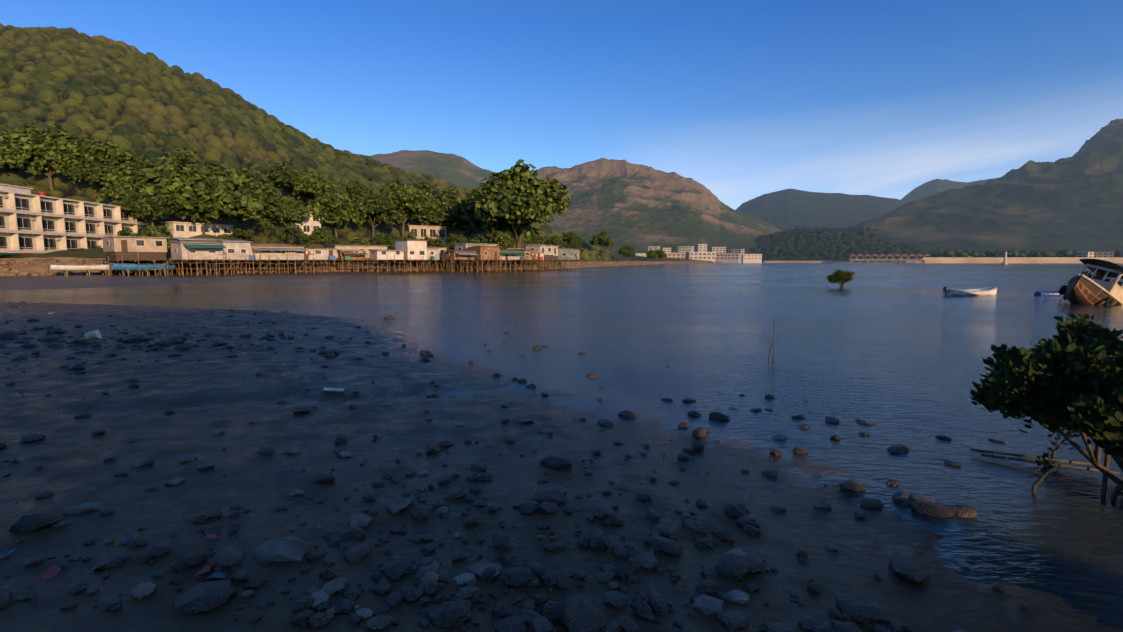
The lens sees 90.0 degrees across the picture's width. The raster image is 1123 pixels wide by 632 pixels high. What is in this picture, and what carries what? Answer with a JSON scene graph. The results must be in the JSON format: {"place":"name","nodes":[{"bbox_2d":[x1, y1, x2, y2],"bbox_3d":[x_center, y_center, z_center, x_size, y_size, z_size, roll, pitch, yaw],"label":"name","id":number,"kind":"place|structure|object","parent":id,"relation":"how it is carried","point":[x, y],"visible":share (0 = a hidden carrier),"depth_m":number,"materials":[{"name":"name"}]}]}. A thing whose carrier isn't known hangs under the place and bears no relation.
{"place":"outdoors","nodes":[
{"label":"outdoors","id":0,"kind":"place"},
{"bbox_2d":[0,23,613,273],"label":"hill","id":1,"kind":"structure","parent":0,"point":[125,96],"depth_m":198.36,"materials":[{"name":"green plant"}]},
{"bbox_2d":[0,183,486,257],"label":"buildings","id":2,"kind":"structure","parent":1,"relation":"on","point":[33,223],"depth_m":108.02,"materials":[{"name":"paint"}]},
{"bbox_2d":[0,257,696,274],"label":"shore bank","id":3,"kind":"structure","parent":0,"point":[32,266],"depth_m":94.88,"materials":[{"name":"brown soil"}]},
{"bbox_2d":[0,258,722,275],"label":"shore boulders","id":4,"kind":"object","parent":3,"relation":"on","point":[5,263],"visible":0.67,"depth_m":120.89,"materials":[{"name":"grey stone"}]},
{"bbox_2d":[0,246,715,260],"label":"shore terrace","id":5,"kind":"structure","parent":0,"point":[84,252],"depth_m":107.98,"materials":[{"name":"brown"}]},
{"bbox_2d":[0,120,665,258],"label":"trees","id":6,"kind":"object","parent":5,"relation":"on","point":[536,188],"visible":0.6,"depth_m":152.10,"materials":[{"name":"green plant"}]},
{"bbox_2d":[40,167,663,260],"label":"tree trunks","id":7,"kind":"object","parent":5,"relation":"on","point":[49,174],"visible":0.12,"depth_m":171.89,"materials":[{"name":"brown plant"}]},
{"bbox_2d":[60,135,666,258],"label":"trees","id":8,"kind":"object","parent":5,"relation":"on","point":[276,198],"visible":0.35,"depth_m":151.00,"materials":[{"name":"green plant"}]},
{"bbox_2d":[0,262,763,289],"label":"shoreline","id":9,"kind":"structure","parent":0,"point":[29,282],"depth_m":85.03,"materials":[{"name":"brown soil"}]},
{"bbox_2d":[47,263,111,276],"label":"boat","id":10,"kind":"object","parent":9,"relation":"on","point":[87,268],"visible":0.94,"depth_m":88.76,"materials":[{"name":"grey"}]},
{"bbox_2d":[110,262,173,275],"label":"blue boat","id":11,"kind":"object","parent":9,"relation":"on","point":[131,267],"visible":0.9,"depth_m":92.15,"materials":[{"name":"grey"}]},
{"bbox_2d":[356,150,495,189],"bbox_3d":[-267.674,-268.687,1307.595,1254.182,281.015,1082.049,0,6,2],"label":"mountain ridge","id":12,"kind":"structure","parent":0,"point":[460,171],"depth_m":1308.94,"materials":[{"name":"green plant"}]},
{"bbox_2d":[0,302,1122,631],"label":"mudflat","id":13,"kind":"structure","parent":0,"point":[230,396],"depth_m":6.91,"materials":[{"name":"brown soil"}]},
{"bbox_2d":[85,329,100,339],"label":"plastic litter","id":14,"kind":"object","parent":13,"relation":"on","point":[94,335],"visible":0.98,"depth_m":18.12,"materials":[{"name":"white plastic"}]},
{"bbox_2d":[0,388,346,580],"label":"litter","id":15,"kind":"object","parent":13,"relation":"on","point":[51,572],"visible":0.9,"depth_m":4.86,"materials":[{"name":"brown wood"}]},
{"bbox_2d":[0,301,994,631],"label":"mud stones","id":16,"kind":"object","parent":13,"relation":"on","point":[578,613],"visible":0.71,"depth_m":5.15,"materials":[{"name":"grey stone"}]},
{"bbox_2d":[0,302,1030,631],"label":"mud pebbles","id":17,"kind":"object","parent":13,"relation":"on","point":[650,616],"visible":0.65,"depth_m":5.16,"materials":[{"name":"grey stone"}]},
{"bbox_2d":[61,417,1007,615],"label":"rocks","id":18,"kind":"object","parent":13,"relation":"on","point":[291,548],"visible":0.75,"depth_m":5.25,"materials":[{"name":"grey stone"}]},
{"bbox_2d":[969,313,1122,507],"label":"mangrove bush","id":19,"kind":"object","parent":13,"relation":"on","point":[1093,404],"depth_m":6.75,"materials":[{"name":"green plant"}]},
{"bbox_2d":[1047,429,1087,456],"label":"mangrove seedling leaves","id":20,"kind":"object","parent":13,"relation":"on","point":[1068,433],"depth_m":8.66,"materials":[{"name":"green plant"}]},
{"bbox_2d":[1042,259,1122,305],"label":"shipwreck","id":21,"kind":"object","parent":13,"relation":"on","point":[1089,288],"visible":0.75,"depth_m":37.81,"materials":[{"name":"brown"}]},
{"bbox_2d":[0,263,1122,627],"bbox_3d":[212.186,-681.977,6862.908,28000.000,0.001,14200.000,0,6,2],"label":"sea water","id":22,"kind":"structure","parent":0,"point":[894,353],"depth_m":17.83,"materials":[{"name":"blue liquid"}]},
{"bbox_2d":[97,252,581,275],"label":"pier stilts","id":23,"kind":"object","parent":22,"relation":"on","point":[278,268],"visible":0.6,"depth_m":114.55,"materials":[{"name":"wood"}]},
{"bbox_2d":[102,236,579,271],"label":"stilt houses","id":24,"kind":"structure","parent":23,"relation":"on","point":[130,247],"depth_m":118.38,"materials":[{"name":"metal"}]},
{"bbox_2d":[826,268,855,287],"bbox_3d":[30.413,-3.752,61.247,3.023,2.940,3.035,0,6,2],"label":"mangrove tree","id":25,"kind":"object","parent":22,"relation":"in","point":[839,276],"depth_m":60.47,"materials":[{"name":"green plant"}]},
{"bbox_2d":[768,318,1119,500],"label":"wooden poles","id":26,"kind":"object","parent":22,"relation":"in","point":[1104,479],"visible":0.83,"depth_m":8.22,"materials":[{"name":"brown wood"}]},
{"bbox_2d":[942,286,996,295],"bbox_3d":[35.175,-1.995,48.240,5.188,1.212,1.634,-1,6,-10],"label":"rowboat","id":27,"kind":"object","parent":22,"relation":"on","point":[946,290],"visible":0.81,"depth_m":47.65,"materials":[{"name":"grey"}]},
{"bbox_2d":[1022,448,1060,492],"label":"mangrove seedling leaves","id":28,"kind":"object","parent":22,"relation":"on","point":[1049,465],"depth_m":7.27,"materials":[{"name":"green plant"}]},
{"bbox_2d":[1034,291,1059,295],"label":"blue floating drums","id":29,"kind":"object","parent":22,"relation":"on","point":[1045,293],"visible":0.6,"depth_m":47.92,"materials":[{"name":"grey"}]},
{"bbox_2d":[0,0,1122,209],"label":"sky","id":30,"kind":"structure","parent":0,"point":[745,100],"materials":[{"name":"blue"}]},
{"bbox_2d":[530,158,781,253],"bbox_3d":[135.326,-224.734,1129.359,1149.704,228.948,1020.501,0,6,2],"label":"mountain","id":31,"kind":"structure","parent":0,"point":[641,208],"depth_m":964.46,"materials":[{"name":"brown stone"}]},
{"bbox_2d":[736,189,907,230],"bbox_3d":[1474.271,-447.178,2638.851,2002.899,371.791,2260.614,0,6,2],"label":"mountain","id":32,"kind":"structure","parent":0,"point":[786,209],"depth_m":2459.04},
{"bbox_2d":[746,227,984,261],"bbox_3d":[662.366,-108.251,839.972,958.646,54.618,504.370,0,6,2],"label":"wooded hill","id":33,"kind":"structure","parent":0,"point":[825,244],"depth_m":718.52,"materials":[{"name":"green plant"}]},
{"bbox_2d":[634,244,1122,263],"bbox_3d":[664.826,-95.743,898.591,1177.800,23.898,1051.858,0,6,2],"label":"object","id":34,"kind":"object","parent":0,"point":[719,254],"visible":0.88,"depth_m":536.22,"materials":[{"name":"concrete"}]},
{"bbox_2d":[901,178,996,201],"bbox_3d":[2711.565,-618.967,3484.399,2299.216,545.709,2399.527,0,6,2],"label":"mountain","id":35,"kind":"structure","parent":0,"point":[931,187],"depth_m":3692.56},
{"bbox_2d":[845,119,1122,251],"bbox_3d":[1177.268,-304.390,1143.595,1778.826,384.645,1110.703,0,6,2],"label":"mountain","id":36,"kind":"structure","parent":0,"point":[1074,202],"depth_m":867.07,"materials":[{"name":"green plant"}]},
{"bbox_2d":[927,249,1122,256],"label":"trees","id":37,"kind":"object","parent":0,"point":[998,253],"visible":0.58,"depth_m":552.18,"materials":[{"name":"green plant"}]}
]}

